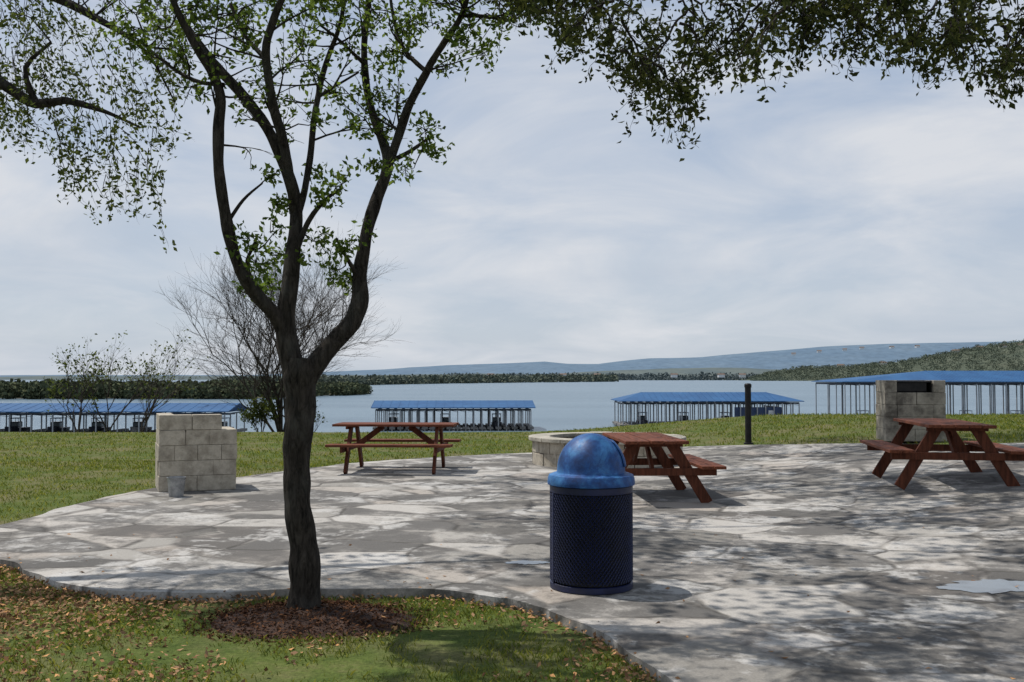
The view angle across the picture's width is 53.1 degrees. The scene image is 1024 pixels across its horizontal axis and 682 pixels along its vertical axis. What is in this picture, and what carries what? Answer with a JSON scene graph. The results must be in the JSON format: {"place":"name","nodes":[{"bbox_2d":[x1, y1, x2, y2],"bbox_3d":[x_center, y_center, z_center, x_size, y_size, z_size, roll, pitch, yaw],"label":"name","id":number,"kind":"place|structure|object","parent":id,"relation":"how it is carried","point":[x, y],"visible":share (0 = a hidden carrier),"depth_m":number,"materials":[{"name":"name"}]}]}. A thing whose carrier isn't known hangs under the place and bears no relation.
{"place":"outdoors","nodes":[
{"label":"outdoors","id":0,"kind":"place"},
{"bbox_2d":[0,368,778,379],"bbox_3d":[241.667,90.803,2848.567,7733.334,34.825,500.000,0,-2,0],"label":"distant tree line","id":1,"kind":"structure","parent":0,"point":[687,371],"depth_m":2756.24,"materials":[{"name":"green plant"}]},
{"bbox_2d":[0,341,1020,376],"bbox_3d":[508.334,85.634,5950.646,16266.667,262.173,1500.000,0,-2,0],"label":"hills","id":2,"kind":"structure","parent":0,"point":[830,355],"depth_m":5652.45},
{"bbox_2d":[0,443,1023,681],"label":"pavement","id":3,"kind":"structure","parent":0,"point":[839,530],"depth_m":8.79,"materials":[{"name":"grey stone"}]},
{"bbox_2d":[167,476,185,496],"bbox_3d":[-4.266,1.852,13.015,0.236,0.248,0.236,0,-2,0],"label":"bucket","id":4,"kind":"object","parent":3,"relation":"on","point":[176,485],"visible":1,"depth_m":12.93,"materials":[{"name":"metal"}]},
{"bbox_2d":[155,413,236,491],"bbox_3d":[-4.349,1.507,14.077,1.012,1.013,0.853,1,-2,-22],"label":"stone grill","id":5,"kind":"object","parent":3,"relation":"on","point":[199,451],"visible":0.94,"depth_m":13.69,"materials":[{"name":"stone"}]},
{"bbox_2d":[325,422,460,474],"bbox_3d":[-1.880,1.737,16.649,1.966,0.798,1.640,0,-2,3],"label":"picnic table","id":6,"kind":"object","parent":3,"relation":"on","point":[348,447],"visible":0.95,"depth_m":16.34,"materials":[{"name":"brown wood"}]},
{"bbox_2d":[506,560,549,563],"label":"water puddle","id":7,"kind":"object","parent":3,"relation":"on","point":[526,562],"visible":0.94,"depth_m":8.36,"materials":[{"name":"grey liquid"}]},
{"bbox_2d":[547,433,634,594],"bbox_3d":[0.575,1.226,7.439,0.636,1.110,0.636,0,-2,0],"label":"trash can","id":8,"kind":"object","parent":3,"relation":"on","point":[591,481],"visible":1,"depth_m":7.21,"materials":[{"name":"blue metal"}]},
{"bbox_2d":[610,439,625,466],"bbox_3d":[0.755,0.816,7.501,0.137,0.188,0.328,1,-2,-15],"label":"swing door","id":9,"kind":"structure","parent":8,"relation":"in","point":[621,453],"depth_m":7.38,"materials":[{"name":"blue plastic"}]},
{"bbox_2d":[529,432,685,467],"bbox_3d":[1.682,1.930,18.146,2.777,0.503,2.794,0,-2,0],"label":"fire pit","id":10,"kind":"object","parent":3,"relation":"on","point":[547,448],"visible":0.34,"depth_m":17.41,"materials":[{"name":"stone"}]},
{"bbox_2d":[602,432,726,502],"bbox_3d":[1.660,1.609,13.000,1.640,0.798,1.967,0,-2,-3],"label":"picnic table","id":11,"kind":"object","parent":3,"relation":"on","point":[634,442],"visible":0.79,"depth_m":12.31,"materials":[{"name":"brown wood"}]},
{"bbox_2d":[860,418,1023,489],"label":"picnic table","id":12,"kind":"object","parent":3,"relation":"on","point":[915,455],"visible":0.94,"depth_m":12.29,"materials":[{"name":"brown wood"}]},
{"bbox_2d":[937,579,1023,593],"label":"water puddle","id":13,"kind":"object","parent":3,"relation":"on","point":[992,586],"visible":1,"depth_m":7.33,"materials":[{"name":"grey liquid"}]},
{"bbox_2d":[0,412,1023,681],"bbox_3d":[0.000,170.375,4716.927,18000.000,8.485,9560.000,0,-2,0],"label":"ground","id":14,"kind":"structure","parent":0,"point":[440,642],"depth_m":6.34,"materials":[{"name":"green plant"}]},
{"bbox_2d":[44,333,129,431],"bbox_3d":[-12.131,1.248,29.697,2.668,2.942,1.948,0,-2,0],"label":"sapling","id":15,"kind":"object","parent":14,"relation":"on","point":[53,390],"visible":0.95,"depth_m":29.35,"materials":[{"name":"green plant"}]},
{"bbox_2d":[0,0,199,253],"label":"oak tree","id":16,"kind":"object","parent":14,"relation":"on","point":[29,98],"visible":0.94,"depth_m":8.11,"materials":[{"name":"green plant"}]},
{"bbox_2d":[49,330,179,431],"bbox_3d":[-11.760,1.226,30.173,3.818,3.124,2.208,1,-2,-36],"label":"sapling","id":17,"kind":"object","parent":14,"relation":"on","point":[120,387],"visible":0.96,"depth_m":30.02,"materials":[{"name":"green plant"}]},
{"bbox_2d":[118,322,210,431],"bbox_3d":[-10.605,1.165,31.418,2.814,3.484,3.424,0,-2,0],"label":"sapling","id":18,"kind":"object","parent":14,"relation":"on","point":[146,418],"visible":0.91,"depth_m":31.26,"materials":[{"name":"green plant"}]},
{"bbox_2d":[237,393,279,431],"bbox_3d":[-8.223,2.419,33.268,1.442,1.646,1.296,0,-2,0],"label":"sapling","id":19,"kind":"object","parent":14,"relation":"on","point":[268,409],"visible":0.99,"depth_m":33.11,"materials":[{"name":"green plant"}]},
{"bbox_2d":[156,216,411,431],"bbox_3d":[-7.513,-0.510,33.362,7.616,7.854,6.741,1,-2,-24],"label":"bare tree","id":20,"kind":"object","parent":14,"relation":"on","point":[265,374],"visible":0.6,"depth_m":32.98,"materials":[{"name":"plant"}]},
{"bbox_2d":[183,597,433,646],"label":"mulch","id":21,"kind":"object","parent":14,"relation":"on","point":[277,618],"visible":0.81,"depth_m":6.46,"materials":[{"name":"brown wood"}]},
{"bbox_2d":[314,400,324,431],"bbox_3d":[-6.418,2.512,32.701,0.875,1.409,1.150,2,-3,-40],"label":"sapling","id":22,"kind":"object","parent":14,"relation":"on","point":[318,418],"visible":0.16,"depth_m":32.67,"materials":[{"name":"green plant"}]},
{"bbox_2d":[91,0,551,609],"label":"oak tree","id":23,"kind":"object","parent":14,"relation":"on","point":[301,374],"visible":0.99,"depth_m":6.74,"materials":[{"name":"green plant"}]},
{"bbox_2d":[0,527,1018,681],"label":"fallen leaves","id":24,"kind":"object","parent":14,"relation":"on","point":[4,613],"visible":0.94,"depth_m":6.58,"materials":[{"name":"brown plant"}]},
{"bbox_2d":[744,383,752,444],"bbox_3d":[4.635,1.427,20.099,0.180,1.196,0.180,0,-2,0],"label":"bollard post","id":25,"kind":"object","parent":14,"relation":"on","point":[748,432],"visible":1,"depth_m":20.05,"materials":[{"name":"black metal"}]},
{"bbox_2d":[482,0,1023,161],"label":"oak tree","id":26,"kind":"object","parent":14,"relation":"on","point":[957,34],"visible":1,"depth_m":5.73,"materials":[{"name":"green plant"}]},
{"bbox_2d":[876,380,946,441],"bbox_3d":[7.140,1.241,18.368,1.031,1.073,0.813,0,-2,8],"label":"stone grill","id":27,"kind":"object","parent":14,"relation":"on","point":[910,398],"visible":0.9,"depth_m":18.01,"materials":[{"name":"stone"}]},
{"bbox_2d":[0,380,1023,431],"bbox_3d":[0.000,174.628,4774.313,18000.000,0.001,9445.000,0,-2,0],"label":"water","id":28,"kind":"structure","parent":0,"point":[559,406],"depth_m":312.46,"materials":[{"name":"blue liquid"}]},
{"bbox_2d":[4,417,29,431],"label":"motor boat","id":29,"kind":"object","parent":28,"relation":"on","point":[15,426],"visible":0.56,"depth_m":132.48,"materials":[{"name":"black plastic"}]},
{"bbox_2d":[47,417,69,431],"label":"motor boat","id":30,"kind":"object","parent":28,"relation":"on","point":[57,427],"visible":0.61,"depth_m":132.44,"materials":[{"name":"black plastic"}]},
{"bbox_2d":[89,417,109,431],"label":"motor boat","id":31,"kind":"object","parent":28,"relation":"on","point":[100,426],"visible":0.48,"depth_m":132.41,"materials":[{"name":"black plastic"}]},
{"bbox_2d":[0,403,246,431],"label":"boat dock","id":32,"kind":"object","parent":28,"relation":"on","point":[31,409],"visible":0.52,"depth_m":131.00,"materials":[{"name":"blue metal"}]},
{"bbox_2d":[130,417,151,431],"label":"motor boat","id":33,"kind":"object","parent":28,"relation":"on","point":[134,428],"visible":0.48,"depth_m":132.39,"materials":[{"name":"black plastic"}]},
{"bbox_2d":[222,417,233,427],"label":"motor boat","id":34,"kind":"object","parent":28,"relation":"on","point":[226,423],"visible":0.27,"depth_m":133.37,"materials":[{"name":"white plastic"}]},
{"bbox_2d":[389,413,399,428],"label":"motor boat","id":35,"kind":"object","parent":28,"relation":"on","point":[395,419],"visible":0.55,"depth_m":147.43,"materials":[{"name":"white plastic"}]},
{"bbox_2d":[217,373,619,384],"bbox_3d":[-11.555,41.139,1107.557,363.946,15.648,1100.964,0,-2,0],"label":"shore woods","id":36,"kind":"object","parent":28,"relation":"on","point":[374,379],"visible":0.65,"depth_m":1179.91,"materials":[{"name":"green plant"}]},
{"bbox_2d":[440,413,450,429],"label":"motor boat","id":37,"kind":"object","parent":28,"relation":"on","point":[445,419],"visible":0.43,"depth_m":147.38,"materials":[{"name":"white plastic"}]},
{"bbox_2d":[371,400,534,430],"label":"boat dock","id":38,"kind":"object","parent":28,"relation":"on","point":[450,404],"visible":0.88,"depth_m":145.51,"materials":[{"name":"blue metal"}]},
{"bbox_2d":[491,413,501,429],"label":"motor boat","id":39,"kind":"object","parent":28,"relation":"on","point":[494,422],"visible":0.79,"depth_m":147.37,"materials":[{"name":"black plastic"}]},
{"bbox_2d":[636,412,647,423],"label":"motor boat","id":40,"kind":"object","parent":28,"relation":"on","point":[642,419],"visible":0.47,"depth_m":153.37,"materials":[{"name":"black plastic"}]},
{"bbox_2d":[675,412,688,420],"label":"motor boat","id":41,"kind":"object","parent":28,"relation":"on","point":[683,417],"visible":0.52,"depth_m":153.53,"materials":[{"name":"black plastic"}]},
{"bbox_2d":[611,392,803,425],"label":"boat dock","id":42,"kind":"object","parent":28,"relation":"on","point":[694,398],"visible":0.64,"depth_m":151.73,"materials":[{"name":"blue metal"}]},
{"bbox_2d":[811,371,1023,414],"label":"boat dock","id":43,"kind":"object","parent":28,"relation":"on","point":[962,379],"visible":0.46,"depth_m":161.37,"materials":[{"name":"blue metal"}]},
{"bbox_2d":[0,0,1023,374],"label":"sky","id":44,"kind":"structure","parent":0,"point":[832,210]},
{"bbox_2d":[440,371,758,379],"bbox_3d":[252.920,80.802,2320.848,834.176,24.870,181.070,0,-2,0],"label":"shore woods","id":45,"kind":"object","parent":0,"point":[653,376],"visible":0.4,"depth_m":2279.05,"materials":[{"name":"green plant"}]},
{"bbox_2d":[717,373,724,376],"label":"house","id":46,"kind":"structure","parent":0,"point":[720,374],"depth_m":2234.08,"materials":[{"name":"white paint"}]},
{"bbox_2d":[742,342,1023,380],"bbox_3d":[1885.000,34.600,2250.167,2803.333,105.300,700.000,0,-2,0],"label":"hills wooded","id":47,"kind":"structure","parent":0,"point":[981,362],"depth_m":2103.41,"materials":[{"name":"green plant"}]},
{"bbox_2d":[748,339,1023,380],"bbox_3d":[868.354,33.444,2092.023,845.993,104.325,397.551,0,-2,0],"label":"hillside woods","id":48,"kind":"object","parent":47,"relation":"on","point":[776,373],"visible":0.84,"depth_m":2080.16,"materials":[{"name":"green plant"}]},
{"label":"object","id":49,"kind":"structure","parent":0,"visible":0},
{"bbox_2d":[0,378,372,398],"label":"shore woods","id":50,"kind":"object","parent":49,"relation":"on","point":[19,387],"visible":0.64,"depth_m":348.42,"materials":[{"name":"green plant"}]}
]}

